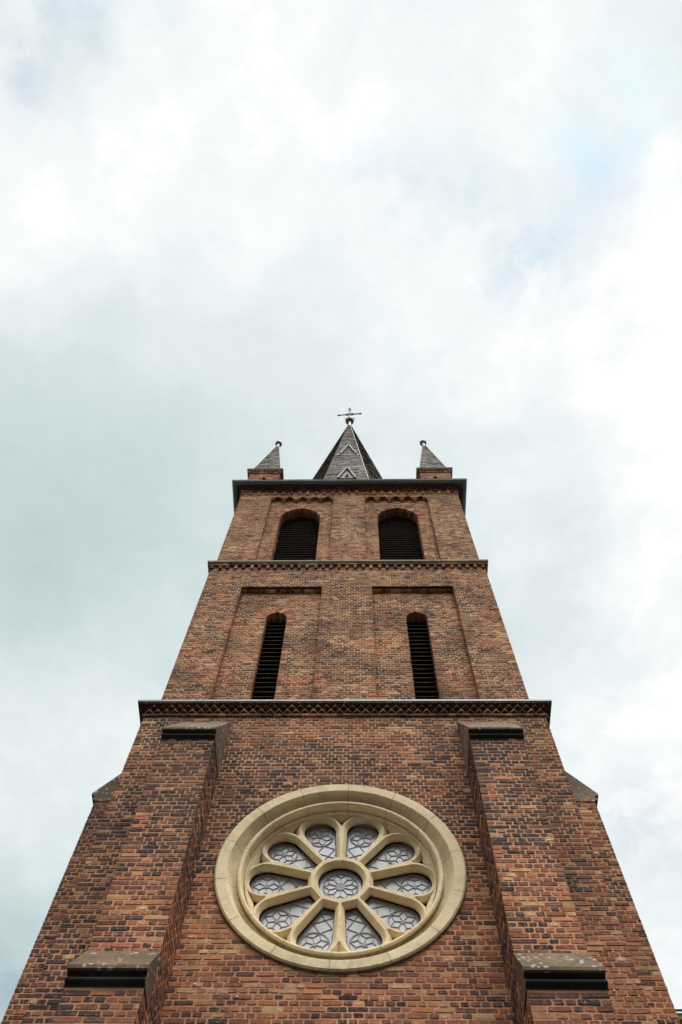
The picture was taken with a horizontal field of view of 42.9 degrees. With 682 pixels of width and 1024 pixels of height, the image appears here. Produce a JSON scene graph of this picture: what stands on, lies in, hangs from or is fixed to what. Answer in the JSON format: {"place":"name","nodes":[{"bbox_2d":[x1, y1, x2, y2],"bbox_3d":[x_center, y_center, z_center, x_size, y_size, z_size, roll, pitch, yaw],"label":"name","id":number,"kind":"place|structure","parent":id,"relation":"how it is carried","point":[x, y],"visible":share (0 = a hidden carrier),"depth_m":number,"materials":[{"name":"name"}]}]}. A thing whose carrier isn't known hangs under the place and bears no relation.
{"place":"outdoors","nodes":[
{"label":"outdoors","id":0,"kind":"place"},
{"bbox_2d":[0,0,681,1023],"label":"sky","id":1,"kind":"structure","parent":0,"point":[228,228],"materials":[{"name":"white"}]},
{"bbox_2d":[675,1008,681,1023],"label":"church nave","id":2,"kind":"structure","parent":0,"point":[679,1014],"depth_m":18.17,"materials":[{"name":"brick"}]},
{"label":"ground","id":3,"kind":"structure","parent":0,"visible":0},
{"bbox_2d":[1,404,679,1023],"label":"church tower","id":4,"kind":"structure","parent":3,"relation":"on","point":[343,788],"depth_m":13.08,"materials":[{"name":"brick"}]},
{"bbox_2d":[251,622,285,699],"bbox_3d":[-1.499,3.536,18.315,1.080,4.800,0.700,0,-69,1],"label":"louvre window","id":5,"kind":"structure","parent":4,"relation":"in","point":[267,675],"depth_m":18.47,"materials":[{"name":"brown wood"}]},
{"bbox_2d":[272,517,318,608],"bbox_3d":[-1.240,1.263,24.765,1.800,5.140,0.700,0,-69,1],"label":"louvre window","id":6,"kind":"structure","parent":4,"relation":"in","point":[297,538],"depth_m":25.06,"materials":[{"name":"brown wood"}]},
{"bbox_2d":[214,784,466,973],"bbox_3d":[-0.008,5.189,12.284,3.552,3.552,0.504,0,-69,1],"label":"rose window","id":7,"kind":"structure","parent":4,"relation":"in","point":[336,878],"depth_m":12.35,"materials":[{"name":"beige stone"}]},
{"bbox_2d":[378,517,422,559],"bbox_3d":[1.667,0.988,24.647,1.208,4.552,0.170,0,-69,1],"label":"louvre window","id":8,"kind":"structure","parent":4,"relation":"in","point":[399,539],"depth_m":24.93,"materials":[{"name":"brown wood"}]},
{"bbox_2d":[407,622,438,698],"bbox_3d":[1.700,3.519,18.253,1.080,4.800,0.700,0,-69,1],"label":"louvre window","id":9,"kind":"structure","parent":4,"relation":"in","point":[421,658],"depth_m":18.42,"materials":[{"name":"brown wood"}]}
]}

